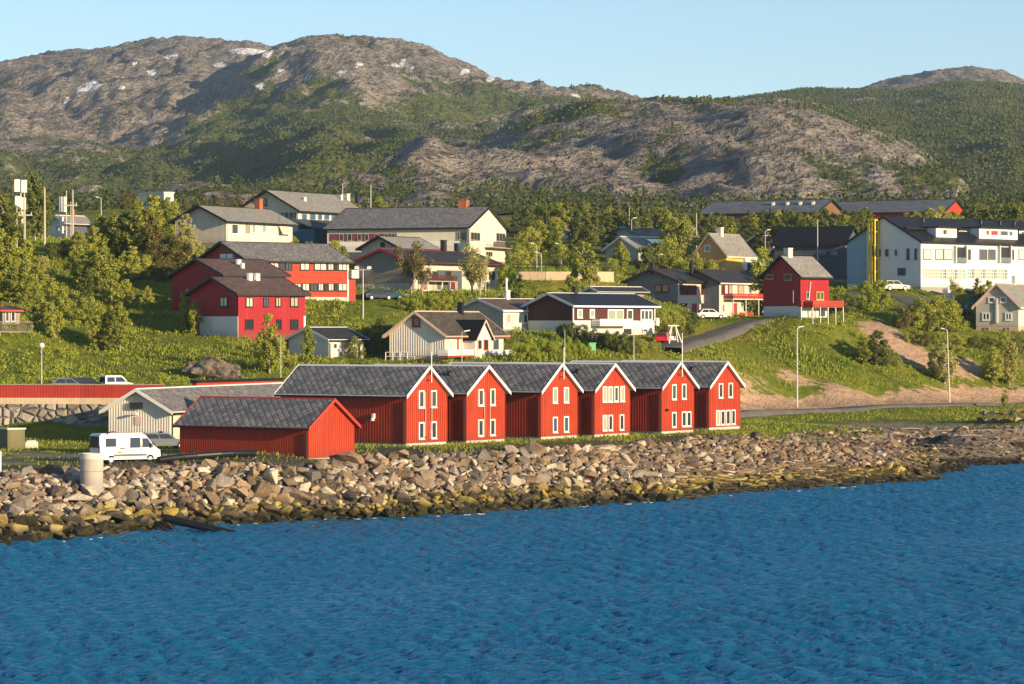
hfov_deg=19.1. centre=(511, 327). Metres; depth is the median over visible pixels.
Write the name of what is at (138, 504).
boulder
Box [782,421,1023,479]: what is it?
beach stones
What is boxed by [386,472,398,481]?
boulder
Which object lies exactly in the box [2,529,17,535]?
boulder
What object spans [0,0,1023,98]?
sky
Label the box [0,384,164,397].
red fence
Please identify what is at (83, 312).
bush
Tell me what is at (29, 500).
boulder
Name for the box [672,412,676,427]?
window
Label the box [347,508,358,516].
boulder
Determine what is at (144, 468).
boulder
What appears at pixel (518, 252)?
bush
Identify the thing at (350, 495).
boulder
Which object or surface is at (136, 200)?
birch tree
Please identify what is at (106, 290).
birch tree
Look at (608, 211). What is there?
birch tree
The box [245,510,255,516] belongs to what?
boulder
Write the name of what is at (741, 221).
birch tree
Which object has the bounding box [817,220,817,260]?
pole
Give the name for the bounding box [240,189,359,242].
community building
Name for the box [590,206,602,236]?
birch tree
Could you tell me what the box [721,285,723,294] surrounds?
window
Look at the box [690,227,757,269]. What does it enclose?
house
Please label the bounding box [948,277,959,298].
slender tree
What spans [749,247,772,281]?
birch tree
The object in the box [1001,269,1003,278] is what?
window
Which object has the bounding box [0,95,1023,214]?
foothill woodland
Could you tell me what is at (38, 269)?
birch tree
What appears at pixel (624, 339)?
bush
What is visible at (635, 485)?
boulder
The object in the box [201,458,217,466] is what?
boulder
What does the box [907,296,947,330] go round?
bush
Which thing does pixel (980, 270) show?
window
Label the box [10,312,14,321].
window
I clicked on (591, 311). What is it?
window
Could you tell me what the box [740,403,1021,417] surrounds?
shore road
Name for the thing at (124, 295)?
birch tree
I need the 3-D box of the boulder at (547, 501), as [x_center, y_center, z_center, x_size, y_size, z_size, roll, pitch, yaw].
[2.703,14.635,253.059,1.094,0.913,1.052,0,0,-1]
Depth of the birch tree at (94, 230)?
436.15 m
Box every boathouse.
[274,364,452,445]
[375,364,510,443]
[450,362,582,439]
[533,362,635,436]
[571,360,698,433]
[622,360,745,429]
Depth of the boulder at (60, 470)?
234.29 m
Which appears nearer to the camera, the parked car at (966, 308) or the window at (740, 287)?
the window at (740, 287)
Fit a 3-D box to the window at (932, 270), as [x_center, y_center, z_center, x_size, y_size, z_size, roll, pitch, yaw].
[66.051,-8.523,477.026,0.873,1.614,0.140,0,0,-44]
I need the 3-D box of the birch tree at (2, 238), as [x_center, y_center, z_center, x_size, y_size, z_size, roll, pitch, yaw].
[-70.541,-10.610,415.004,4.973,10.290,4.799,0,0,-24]
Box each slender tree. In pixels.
[393,240,426,293]
[412,254,434,296]
[458,241,486,294]
[469,255,491,295]
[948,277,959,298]
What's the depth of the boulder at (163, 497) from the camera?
232.88 m
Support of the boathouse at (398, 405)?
on the ground at (760, 393)
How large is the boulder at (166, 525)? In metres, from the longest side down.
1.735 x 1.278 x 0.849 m
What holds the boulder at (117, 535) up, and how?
on the ground at (760, 393)
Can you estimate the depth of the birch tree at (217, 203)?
590.77 m
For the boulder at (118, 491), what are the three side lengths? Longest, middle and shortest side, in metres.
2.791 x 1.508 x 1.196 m
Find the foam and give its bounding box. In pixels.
[63,486,854,541]
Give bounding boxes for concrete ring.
[80,453,103,496]
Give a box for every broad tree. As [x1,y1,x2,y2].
[67,230,93,255]
[515,206,530,226]
[515,226,538,263]
[517,219,535,249]
[535,203,564,226]
[577,200,594,229]
[588,206,600,220]
[613,209,626,224]
[633,246,656,271]
[647,240,669,268]
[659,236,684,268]
[667,216,698,259]
[671,209,679,218]
[690,212,709,247]
[705,216,725,232]
[726,216,735,224]
[787,212,802,226]
[796,217,816,226]
[850,209,866,231]
[856,280,880,312]
[867,280,889,310]
[966,202,992,219]
[995,202,1009,217]
[1018,203,1023,220]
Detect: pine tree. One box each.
[506,207,519,238]
[600,214,616,250]
[626,214,637,229]
[741,209,755,240]
[750,216,770,251]
[764,208,772,231]
[781,210,789,224]
[847,215,857,228]
[858,217,866,232]
[969,203,981,219]
[981,207,991,219]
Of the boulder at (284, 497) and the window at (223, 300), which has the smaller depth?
the boulder at (284, 497)
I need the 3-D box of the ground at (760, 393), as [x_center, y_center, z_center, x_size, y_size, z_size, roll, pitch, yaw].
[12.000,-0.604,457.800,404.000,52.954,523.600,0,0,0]
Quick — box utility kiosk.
[0,427,25,449]
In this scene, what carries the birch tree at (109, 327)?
on the ground at (760, 393)
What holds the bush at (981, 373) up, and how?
on the ground at (760, 393)
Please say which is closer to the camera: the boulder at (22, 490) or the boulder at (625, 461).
the boulder at (22, 490)
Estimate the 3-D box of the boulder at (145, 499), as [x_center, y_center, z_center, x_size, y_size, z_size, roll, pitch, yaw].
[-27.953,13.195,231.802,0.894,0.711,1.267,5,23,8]
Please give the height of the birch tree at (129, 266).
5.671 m
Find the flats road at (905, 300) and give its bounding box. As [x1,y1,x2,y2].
[840,292,930,308]
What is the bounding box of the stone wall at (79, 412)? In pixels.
[0,398,118,426]
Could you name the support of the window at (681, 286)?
in the terraced house at (680, 286)
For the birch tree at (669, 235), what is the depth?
524.18 m
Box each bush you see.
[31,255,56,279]
[44,244,62,259]
[58,239,74,254]
[69,296,103,321]
[125,254,154,279]
[137,241,178,271]
[150,233,192,266]
[150,260,175,281]
[186,235,205,259]
[247,342,258,357]
[283,353,297,368]
[292,236,298,242]
[329,240,348,256]
[337,245,346,251]
[343,335,365,358]
[348,322,373,332]
[360,326,388,352]
[371,317,392,339]
[395,294,412,309]
[409,298,425,312]
[422,295,441,310]
[436,292,453,309]
[453,293,466,307]
[479,291,497,297]
[498,262,518,286]
[498,266,524,289]
[505,243,532,267]
[507,341,525,360]
[510,286,519,297]
[515,287,533,297]
[517,339,536,361]
[527,339,548,361]
[530,285,545,298]
[537,338,558,361]
[546,244,569,266]
[547,335,568,361]
[555,323,570,338]
[559,249,585,268]
[560,336,577,359]
[563,322,582,340]
[566,276,588,292]
[570,340,587,357]
[573,323,588,342]
[580,344,592,357]
[583,327,599,343]
[588,333,602,343]
[594,329,611,348]
[602,257,619,274]
[603,331,623,351]
[615,332,632,353]
[624,335,640,354]
[636,339,648,353]
[646,339,657,351]
[654,310,670,331]
[654,342,661,349]
[659,323,672,334]
[662,309,678,329]
[670,258,702,270]
[670,313,686,329]
[672,326,684,338]
[682,313,693,327]
[683,324,694,336]
[686,257,711,269]
[690,313,701,326]
[701,259,724,268]
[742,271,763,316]
[829,295,841,310]
[833,285,845,296]
[837,293,858,312]
[877,343,895,366]
[890,352,901,366]
[891,304,915,329]
[903,326,922,342]
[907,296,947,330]
[909,307,926,330]
[913,331,931,346]
[917,295,958,331]
[921,362,937,375]
[929,331,945,344]
[940,298,969,331]
[946,333,966,351]
[953,286,968,304]
[962,334,981,347]
[977,358,995,378]
[979,335,997,349]
[995,334,1012,350]
[1011,333,1023,351]
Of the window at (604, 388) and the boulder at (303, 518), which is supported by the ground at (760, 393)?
the boulder at (303, 518)
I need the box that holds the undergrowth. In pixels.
[0,235,1023,386]
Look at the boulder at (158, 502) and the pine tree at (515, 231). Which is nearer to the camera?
the boulder at (158, 502)
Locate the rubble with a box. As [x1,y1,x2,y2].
[0,434,938,539]
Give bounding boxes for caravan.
[943,287,973,299]
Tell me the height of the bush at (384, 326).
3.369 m
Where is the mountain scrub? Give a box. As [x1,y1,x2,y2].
[0,33,1023,197]
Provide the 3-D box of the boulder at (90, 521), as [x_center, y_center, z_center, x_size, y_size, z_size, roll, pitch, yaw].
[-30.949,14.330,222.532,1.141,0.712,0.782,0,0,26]
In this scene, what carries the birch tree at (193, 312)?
on the ground at (760, 393)
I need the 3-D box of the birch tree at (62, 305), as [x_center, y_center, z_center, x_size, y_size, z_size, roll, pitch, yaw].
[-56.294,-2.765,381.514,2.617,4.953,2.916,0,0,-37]
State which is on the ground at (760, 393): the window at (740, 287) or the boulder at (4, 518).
the boulder at (4, 518)
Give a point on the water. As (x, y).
(916, 582)
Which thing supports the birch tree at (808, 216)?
on the ground at (760, 393)
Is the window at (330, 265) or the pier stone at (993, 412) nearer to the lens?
the pier stone at (993, 412)
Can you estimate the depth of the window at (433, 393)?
269.26 m
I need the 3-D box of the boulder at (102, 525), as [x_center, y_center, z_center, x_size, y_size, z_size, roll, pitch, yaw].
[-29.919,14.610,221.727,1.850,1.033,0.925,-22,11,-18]
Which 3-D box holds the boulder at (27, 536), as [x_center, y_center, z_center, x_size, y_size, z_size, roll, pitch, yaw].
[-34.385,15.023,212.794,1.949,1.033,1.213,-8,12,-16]
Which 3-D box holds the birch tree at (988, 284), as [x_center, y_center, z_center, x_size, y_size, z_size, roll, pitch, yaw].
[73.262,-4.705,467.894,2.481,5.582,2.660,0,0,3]
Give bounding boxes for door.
[9,431,23,447]
[207,318,211,331]
[692,304,696,312]
[733,303,736,316]
[819,309,824,315]
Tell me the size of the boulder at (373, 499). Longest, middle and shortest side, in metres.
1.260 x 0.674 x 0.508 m
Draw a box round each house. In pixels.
[47,210,94,238]
[138,192,174,208]
[167,258,291,313]
[168,199,298,247]
[184,273,310,341]
[198,241,358,301]
[283,327,369,358]
[353,240,504,291]
[355,235,439,255]
[382,302,512,361]
[451,278,532,331]
[521,286,660,334]
[560,228,570,239]
[599,226,670,254]
[601,236,657,260]
[621,262,707,312]
[686,262,763,316]
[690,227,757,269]
[746,235,771,253]
[758,248,843,324]
[971,276,1023,331]
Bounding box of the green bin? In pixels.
[587,343,595,350]
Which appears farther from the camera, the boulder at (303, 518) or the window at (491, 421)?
the window at (491, 421)
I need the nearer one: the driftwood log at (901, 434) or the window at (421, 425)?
the window at (421, 425)
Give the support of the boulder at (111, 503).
on the ground at (760, 393)
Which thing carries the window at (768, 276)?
in the house at (787, 277)
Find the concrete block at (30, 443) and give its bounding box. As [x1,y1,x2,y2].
[25,440,37,447]
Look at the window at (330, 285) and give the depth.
410.07 m
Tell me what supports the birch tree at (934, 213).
on the ground at (760, 393)
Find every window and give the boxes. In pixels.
[5,312,8,321]
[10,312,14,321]
[89,436,93,447]
[94,436,98,447]
[106,438,115,446]
[130,437,140,447]
[142,438,150,446]
[220,297,227,306]
[231,224,238,234]
[245,224,249,232]
[245,298,253,307]
[245,319,253,329]
[262,198,266,205]
[262,224,265,232]
[263,297,268,306]
[270,262,278,267]
[275,297,280,306]
[276,319,281,329]
[278,225,287,236]
[280,262,285,270]
[285,263,292,270]
[290,297,298,306]
[290,319,298,329]
[300,263,309,270]
[302,283,309,290]
[310,213,315,219]
[310,283,317,290]
[314,263,326,270]
[318,283,323,290]
[324,214,328,219]
[324,283,327,290]
[327,263,334,270]
[328,283,333,290]
[334,263,337,270]
[334,283,337,290]
[338,263,347,270]
[338,283,346,290]
[347,234,351,240]
[412,317,419,326]
[418,390,424,408]
[418,422,424,439]
[430,390,437,407]
[430,421,436,439]
[450,282,455,290]
[450,340,454,348]
[457,232,465,239]
[470,232,479,240]
[477,340,481,349]
[477,389,484,406]
[477,419,484,436]
[483,282,488,288]
[484,340,487,349]
[485,251,492,256]
[489,271,495,279]
[489,419,495,435]
[490,389,495,405]
[493,339,498,348]
[496,233,504,241]
[506,314,511,323]
[512,314,517,323]
[522,314,527,323]
[552,387,558,403]
[552,417,557,432]
[563,387,568,403]
[563,416,569,432]
[577,309,582,317]
[589,309,594,317]
[602,386,607,402]
[602,415,606,431]
[607,309,623,318]
[608,386,613,402]
[608,415,612,431]
[613,386,618,402]
[618,414,624,430]
[620,386,624,401]
[624,329,631,333]
[626,309,632,319]
[640,310,652,320]
[655,284,661,291]
[662,284,668,291]
[672,384,676,399]
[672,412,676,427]
[679,285,684,294]
[681,384,686,399]
[681,411,685,426]
[684,285,688,294]
[686,411,691,426]
[688,285,692,294]
[693,285,696,294]
[701,285,703,294]
[704,245,710,251]
[715,410,720,425]
[718,383,723,398]
[720,410,725,425]
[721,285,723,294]
[724,285,727,293]
[724,304,728,312]
[725,410,729,425]
[728,285,731,293]
[728,383,732,397]
[731,410,735,424]
[738,285,743,293]
[765,274,773,279]
[783,274,791,280]
[816,292,819,299]
[819,250,826,255]
[820,292,823,299]
[829,250,837,255]
[844,250,846,259]
[893,249,898,256]
[898,268,905,274]
[906,248,909,259]
[914,248,916,259]
[923,249,931,259]
[923,268,926,278]
[927,268,930,278]
[931,268,934,278]
[935,249,943,259]
[935,269,938,278]
[939,269,942,278]
[942,229,946,234]
[943,269,945,278]
[944,249,952,259]
[946,269,949,278]
[947,229,955,234]
[950,269,953,278]
[954,269,957,278]
[958,269,961,278]
[962,269,964,278]
[967,268,970,278]
[968,249,970,259]
[971,268,974,278]
[975,269,978,278]
[979,249,986,259]
[979,269,981,278]
[982,269,985,278]
[982,313,989,320]
[986,269,989,278]
[988,249,995,259]
[988,297,994,302]
[990,230,997,235]
[990,269,992,278]
[993,269,996,278]
[997,269,1000,278]
[1000,231,1007,235]
[1000,297,1006,302]
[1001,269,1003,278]
[1004,269,1007,278]
[1005,313,1011,320]
[1018,249,1023,259]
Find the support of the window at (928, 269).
in the apartment block at (932, 255)
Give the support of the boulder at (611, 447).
on the ground at (760, 393)
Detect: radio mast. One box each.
[14,179,26,247]
[59,190,66,236]
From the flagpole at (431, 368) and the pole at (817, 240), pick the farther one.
the pole at (817, 240)
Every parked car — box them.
[49,378,79,383]
[70,377,100,383]
[142,433,179,448]
[361,290,393,299]
[379,289,405,298]
[655,332,670,342]
[694,309,726,318]
[880,280,909,290]
[957,305,970,313]
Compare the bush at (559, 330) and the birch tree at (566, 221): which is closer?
the bush at (559, 330)
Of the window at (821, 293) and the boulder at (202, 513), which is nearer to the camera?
the boulder at (202, 513)
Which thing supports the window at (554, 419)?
in the boathouse at (541, 401)
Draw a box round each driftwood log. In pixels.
[890,433,914,434]
[960,434,982,435]
[974,429,1002,430]
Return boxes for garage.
[190,378,283,385]
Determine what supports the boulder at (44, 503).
on the ground at (760, 393)
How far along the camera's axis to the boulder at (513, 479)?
254.67 m
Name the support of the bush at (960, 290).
on the ground at (760, 393)
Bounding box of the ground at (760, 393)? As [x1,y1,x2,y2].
[0,209,1023,534]
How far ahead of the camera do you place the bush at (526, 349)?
370.03 m
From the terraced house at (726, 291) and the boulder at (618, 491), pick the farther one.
the terraced house at (726, 291)
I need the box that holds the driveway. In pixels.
[656,319,772,352]
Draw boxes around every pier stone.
[977,417,984,421]
[979,410,988,414]
[984,417,993,421]
[987,411,998,414]
[993,417,1002,420]
[1002,418,1012,421]
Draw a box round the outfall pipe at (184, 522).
[163,514,235,531]
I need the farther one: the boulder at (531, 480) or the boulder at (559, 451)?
the boulder at (559, 451)
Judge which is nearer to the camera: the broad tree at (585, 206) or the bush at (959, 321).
the bush at (959, 321)
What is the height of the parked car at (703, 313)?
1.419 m
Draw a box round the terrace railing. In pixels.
[385,352,414,359]
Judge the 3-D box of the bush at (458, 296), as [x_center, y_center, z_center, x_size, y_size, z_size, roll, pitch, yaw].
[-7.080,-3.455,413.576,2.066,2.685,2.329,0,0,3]
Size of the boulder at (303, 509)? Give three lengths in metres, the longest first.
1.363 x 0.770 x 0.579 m
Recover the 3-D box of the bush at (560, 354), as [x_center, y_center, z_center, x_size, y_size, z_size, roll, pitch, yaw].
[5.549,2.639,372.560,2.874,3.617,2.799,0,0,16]
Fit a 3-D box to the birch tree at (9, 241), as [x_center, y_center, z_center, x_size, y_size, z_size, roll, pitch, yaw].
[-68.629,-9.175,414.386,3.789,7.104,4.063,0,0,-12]
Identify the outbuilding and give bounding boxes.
[581,286,649,296]
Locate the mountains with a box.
[0,34,1023,214]
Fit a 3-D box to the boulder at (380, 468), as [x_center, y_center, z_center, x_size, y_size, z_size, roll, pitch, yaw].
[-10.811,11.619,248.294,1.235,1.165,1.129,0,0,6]
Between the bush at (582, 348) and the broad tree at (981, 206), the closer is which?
the bush at (582, 348)
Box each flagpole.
[427,352,431,381]
[677,333,682,376]
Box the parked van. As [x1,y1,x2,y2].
[99,375,132,383]
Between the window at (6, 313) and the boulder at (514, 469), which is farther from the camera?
the window at (6, 313)
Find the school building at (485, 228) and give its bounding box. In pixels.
[322,200,515,263]
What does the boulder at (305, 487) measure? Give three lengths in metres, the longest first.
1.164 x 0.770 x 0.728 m
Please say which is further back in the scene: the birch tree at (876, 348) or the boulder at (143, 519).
the birch tree at (876, 348)
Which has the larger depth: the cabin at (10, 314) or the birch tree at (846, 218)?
the birch tree at (846, 218)
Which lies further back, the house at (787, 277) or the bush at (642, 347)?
the house at (787, 277)
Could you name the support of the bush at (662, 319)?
on the ground at (760, 393)
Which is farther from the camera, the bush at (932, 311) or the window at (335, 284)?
the bush at (932, 311)
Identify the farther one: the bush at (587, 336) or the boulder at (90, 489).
the bush at (587, 336)
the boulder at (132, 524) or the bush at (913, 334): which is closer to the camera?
the boulder at (132, 524)
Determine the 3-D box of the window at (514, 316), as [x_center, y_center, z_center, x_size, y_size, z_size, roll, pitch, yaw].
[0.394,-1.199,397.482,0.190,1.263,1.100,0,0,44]
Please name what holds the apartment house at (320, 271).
on the ground at (760, 393)
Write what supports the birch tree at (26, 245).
on the ground at (760, 393)
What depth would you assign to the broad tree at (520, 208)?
639.65 m
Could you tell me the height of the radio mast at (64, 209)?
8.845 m
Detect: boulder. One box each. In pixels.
[0,514,7,523]
[0,522,5,528]
[0,534,11,540]
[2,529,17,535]
[3,539,14,544]
[4,481,20,490]
[4,504,23,514]
[8,511,15,518]
[8,523,29,533]
[10,489,21,497]
[11,495,32,505]
[12,533,34,542]
[13,515,39,526]
[15,487,29,494]
[15,499,30,512]
[20,465,34,474]
[21,483,37,489]
[24,492,38,497]
[25,530,37,540]
[28,472,42,476]
[31,475,41,482]
[32,490,45,496]
[35,515,53,524]
[36,464,54,474]
[36,531,52,539]
[37,502,49,505]
[37,510,49,515]
[39,523,63,533]
[40,507,49,512]
[48,485,66,497]
[50,509,64,515]
[52,499,68,505]
[53,502,66,508]
[53,515,63,522]
[53,532,65,539]
[55,466,65,473]
[60,515,85,525]
[60,523,71,533]
[65,475,78,480]
[65,493,92,500]
[68,480,75,485]
[69,511,79,516]
[70,468,79,479]
[70,528,79,535]
[74,501,98,512]
[76,505,88,516]
[77,525,94,534]
[80,484,96,495]
[82,516,98,522]
[84,519,94,523]
[85,493,95,502]
[86,507,95,514]
[91,515,111,521]
[93,501,104,509]
[94,520,113,530]
[98,490,112,499]
[101,527,113,534]
[103,499,116,507]
[103,534,119,536]
[106,510,133,521]
[109,485,128,498]
[114,523,128,529]
[115,469,125,478]
[118,521,140,529]
[124,488,137,500]
[126,467,138,473]
[132,527,147,531]
[134,501,148,508]
[134,508,155,518]
[134,515,151,526]
[138,495,149,504]
[141,464,149,471]
[145,474,159,482]
[145,489,158,498]
[150,498,165,505]
[152,522,166,530]
[155,521,172,528]
[159,494,167,500]
[160,489,167,496]
[160,506,178,517]
[163,501,172,507]
[171,480,182,488]
[173,498,185,507]
[175,511,184,516]
[176,469,188,476]
[181,357,241,378]
[187,501,198,510]
[189,480,201,488]
[193,489,202,496]
[194,517,207,522]
[196,510,208,517]
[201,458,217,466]
[204,491,220,505]
[205,478,215,487]
[205,486,216,491]
[211,518,225,523]
[215,474,235,486]
[216,466,230,474]
[220,510,247,519]
[222,497,234,505]
[226,519,238,523]
[228,460,244,467]
[233,487,247,497]
[235,478,250,489]
[242,517,252,521]
[244,520,264,524]
[245,501,258,509]
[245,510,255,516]
[247,468,259,477]
[253,481,272,496]
[254,512,269,519]
[260,502,281,513]
[263,468,278,483]
[271,514,285,521]
[274,492,291,502]
[275,505,292,515]
[280,487,292,492]
[281,465,296,474]
[283,477,297,485]
[288,487,314,501]
[291,510,304,519]
[296,467,308,473]
[297,507,312,512]
[299,482,310,491]
[299,516,312,520]
[302,471,320,480]
[314,460,327,469]
[315,511,330,516]
[322,512,335,518]
[333,459,343,465]
[336,451,364,463]
[340,470,354,480]
[343,491,356,501]
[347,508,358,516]
[359,496,370,503]
[360,507,372,517]
[362,453,372,459]
[365,458,377,463]
[369,496,382,504]
[371,463,387,472]
[372,476,386,485]
[377,484,385,492]
[384,510,396,517]
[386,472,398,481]
[387,451,398,458]
[395,469,412,478]
[396,493,411,504]
[397,449,408,457]
[407,476,430,489]
[414,459,425,466]
[415,503,427,513]
[417,469,435,479]
[417,497,431,506]
[440,502,449,508]
[443,484,454,492]
[448,464,458,475]
[456,451,465,456]
[458,457,470,466]
[458,506,472,512]
[462,496,477,503]
[463,483,479,493]
[468,469,486,481]
[469,491,477,499]
[477,449,491,460]
[486,470,492,477]
[488,450,503,458]
[503,455,515,465]
[504,445,519,452]
[505,452,516,457]
[505,465,520,473]
[505,474,520,485]
[508,505,522,510]
[516,456,529,465]
[518,474,540,485]
[518,494,534,502]
[519,449,529,457]
[523,441,548,455]
[534,474,549,482]
[538,482,547,491]
[540,498,550,504]
[545,453,557,459]
[546,463,556,469]
[547,488,561,497]
[551,485,561,490]
[555,448,564,456]
[555,461,564,470]
[555,477,570,486]
[569,456,582,466]
[570,477,583,487]
[578,469,597,477]
[582,444,590,451]
[584,465,595,471]
[592,476,602,486]
[595,490,614,498]
[596,453,604,461]
[597,444,615,450]
[601,499,613,503]
[610,488,622,494]
[616,466,629,478]
[619,459,629,464]
[621,454,633,463]
[625,446,635,451]
[625,492,638,499]
[630,481,641,491]
[640,436,657,447]
[642,460,652,467]
[643,471,661,477]
[646,491,658,499]
[648,488,660,492]
[656,493,667,501]
[659,470,674,476]
[663,463,674,472]
[677,485,692,487]
[686,462,703,467]
[686,476,706,482]
[688,456,699,461]
[692,469,704,472]
[707,482,720,490]
[709,435,718,440]
[709,489,716,494]
[710,456,725,461]
[718,435,729,441]
[738,469,753,473]
[750,432,759,437]
[809,478,826,482]
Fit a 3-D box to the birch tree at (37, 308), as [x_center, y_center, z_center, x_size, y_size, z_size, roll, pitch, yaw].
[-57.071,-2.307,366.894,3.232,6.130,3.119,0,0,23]
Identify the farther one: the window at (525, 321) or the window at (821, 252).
the window at (821, 252)
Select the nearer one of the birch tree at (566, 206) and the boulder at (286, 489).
the boulder at (286, 489)
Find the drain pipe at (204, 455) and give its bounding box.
[156,450,255,462]
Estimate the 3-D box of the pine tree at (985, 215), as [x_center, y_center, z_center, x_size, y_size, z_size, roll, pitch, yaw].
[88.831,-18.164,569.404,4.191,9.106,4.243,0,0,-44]
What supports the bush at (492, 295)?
on the ground at (760, 393)
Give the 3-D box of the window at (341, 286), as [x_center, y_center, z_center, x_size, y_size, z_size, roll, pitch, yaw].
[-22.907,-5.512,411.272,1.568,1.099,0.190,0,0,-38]
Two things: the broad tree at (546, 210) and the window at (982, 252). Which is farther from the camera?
the broad tree at (546, 210)
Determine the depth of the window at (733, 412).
312.80 m
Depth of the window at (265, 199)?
508.22 m
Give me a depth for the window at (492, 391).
275.91 m
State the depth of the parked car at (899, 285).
471.17 m
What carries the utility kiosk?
on the ground at (760, 393)
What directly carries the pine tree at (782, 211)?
on the ground at (760, 393)
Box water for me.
[0,464,1023,683]
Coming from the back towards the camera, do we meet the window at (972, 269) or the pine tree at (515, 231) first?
the pine tree at (515, 231)
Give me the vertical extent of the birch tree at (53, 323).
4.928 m
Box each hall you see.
[697,199,847,235]
[771,226,857,280]
[836,199,965,225]
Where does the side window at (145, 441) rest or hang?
in the campervan
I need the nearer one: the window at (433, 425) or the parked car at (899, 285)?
the window at (433, 425)
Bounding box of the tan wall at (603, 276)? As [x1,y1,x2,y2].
[507,264,613,282]
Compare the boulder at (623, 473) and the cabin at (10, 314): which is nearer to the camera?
the boulder at (623, 473)
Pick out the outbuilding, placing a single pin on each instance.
(639, 291)
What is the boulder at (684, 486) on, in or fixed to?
on the ground at (760, 393)
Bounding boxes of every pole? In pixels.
[18,211,31,239]
[23,192,24,254]
[43,188,45,247]
[64,202,76,236]
[72,190,73,234]
[280,335,280,377]
[354,266,371,317]
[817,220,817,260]
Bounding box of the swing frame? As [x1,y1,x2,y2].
[665,325,681,342]
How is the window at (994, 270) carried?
in the apartment block at (932, 255)
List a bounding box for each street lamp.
[39,342,44,383]
[461,330,469,361]
[633,327,641,359]
[796,326,803,406]
[941,328,950,401]
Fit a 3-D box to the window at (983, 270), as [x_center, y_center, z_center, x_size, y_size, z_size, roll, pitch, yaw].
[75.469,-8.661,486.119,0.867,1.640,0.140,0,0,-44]
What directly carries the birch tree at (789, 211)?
on the ground at (760, 393)
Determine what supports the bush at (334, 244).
on the ground at (760, 393)
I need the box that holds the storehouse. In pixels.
[99,382,282,438]
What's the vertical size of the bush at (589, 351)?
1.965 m
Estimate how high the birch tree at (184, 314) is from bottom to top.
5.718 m
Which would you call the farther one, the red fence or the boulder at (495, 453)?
the red fence
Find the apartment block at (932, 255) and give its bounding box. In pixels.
[844,216,1023,294]
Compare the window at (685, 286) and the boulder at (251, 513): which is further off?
the window at (685, 286)
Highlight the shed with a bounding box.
[173,396,360,458]
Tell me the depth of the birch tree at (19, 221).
435.14 m
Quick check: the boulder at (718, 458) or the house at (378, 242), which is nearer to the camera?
the boulder at (718, 458)
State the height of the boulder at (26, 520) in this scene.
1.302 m
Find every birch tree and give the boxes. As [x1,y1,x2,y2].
[0,192,23,249]
[0,220,13,269]
[0,235,21,279]
[0,265,19,302]
[0,271,5,297]
[4,204,29,254]
[9,260,34,302]
[14,238,37,278]
[22,171,49,239]
[24,284,52,329]
[28,262,48,295]
[35,182,54,238]
[40,277,61,312]
[43,302,65,338]
[53,286,72,318]
[63,245,88,281]
[75,244,102,284]
[75,268,94,301]
[82,305,108,349]
[86,225,107,254]
[87,215,109,254]
[88,247,119,289]
[98,270,121,310]
[98,310,121,351]
[101,212,124,256]
[110,210,134,254]
[112,279,134,310]
[112,302,132,350]
[117,245,141,280]
[120,193,132,208]
[122,207,151,254]
[131,210,166,253]
[132,196,140,207]
[133,193,165,238]
[138,286,156,317]
[153,198,173,235]
[166,201,181,234]
[176,213,196,258]
[177,290,189,327]
[180,199,189,209]
[188,300,202,333]
[192,199,200,205]
[200,194,207,204]
[213,197,222,205]
[234,195,243,206]
[252,336,267,368]
[255,314,284,373]
[274,333,289,368]
[299,325,316,363]
[369,196,389,207]
[519,204,534,227]
[527,219,546,248]
[530,220,550,257]
[533,205,548,227]
[542,225,560,257]
[549,202,573,227]
[549,216,563,243]
[558,202,577,225]
[564,218,582,251]
[564,240,599,289]
[573,208,587,224]
[577,219,599,253]
[583,264,600,288]
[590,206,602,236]
[599,205,620,234]
[610,241,630,274]
[614,205,640,227]
[633,202,647,225]
[640,217,653,226]
[648,205,662,228]
[656,210,672,230]
[657,223,678,248]
[674,214,697,245]
[678,227,700,266]
[706,212,715,232]
[710,211,725,232]
[719,216,729,224]
[724,221,737,233]
[738,217,743,232]
[746,212,761,233]
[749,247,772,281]
[756,210,770,233]
[767,217,785,247]
[768,209,788,228]
[785,209,795,224]
[804,214,812,220]
[811,210,818,221]
[817,208,834,225]
[818,218,829,225]
[827,213,844,225]
[836,209,853,224]
[841,214,850,225]
[852,335,872,364]
[858,207,874,228]
[868,329,888,365]
[914,212,927,217]
[923,208,932,216]
[926,209,939,217]
[927,345,942,378]
[931,343,958,383]
[938,206,945,216]
[940,211,951,218]
[950,212,964,218]
[959,209,972,218]
[963,204,974,218]
[970,278,984,303]
[980,279,992,296]
[980,345,1004,383]
[989,205,995,219]
[992,208,1002,220]
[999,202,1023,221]
[999,343,1021,384]
[1000,390,1008,406]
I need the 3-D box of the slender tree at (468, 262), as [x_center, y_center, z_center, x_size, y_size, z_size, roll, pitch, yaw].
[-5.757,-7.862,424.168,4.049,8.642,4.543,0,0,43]
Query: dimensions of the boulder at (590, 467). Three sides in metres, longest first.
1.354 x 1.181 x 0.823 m
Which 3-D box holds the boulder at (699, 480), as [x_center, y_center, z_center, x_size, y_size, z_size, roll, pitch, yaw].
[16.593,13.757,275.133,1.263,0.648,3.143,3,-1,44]
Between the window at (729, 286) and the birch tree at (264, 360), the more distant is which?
the window at (729, 286)
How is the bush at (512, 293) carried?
on the ground at (760, 393)
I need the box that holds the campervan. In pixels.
[88,432,160,463]
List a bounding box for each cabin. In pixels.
[0,306,32,332]
[768,247,773,263]
[963,288,979,305]

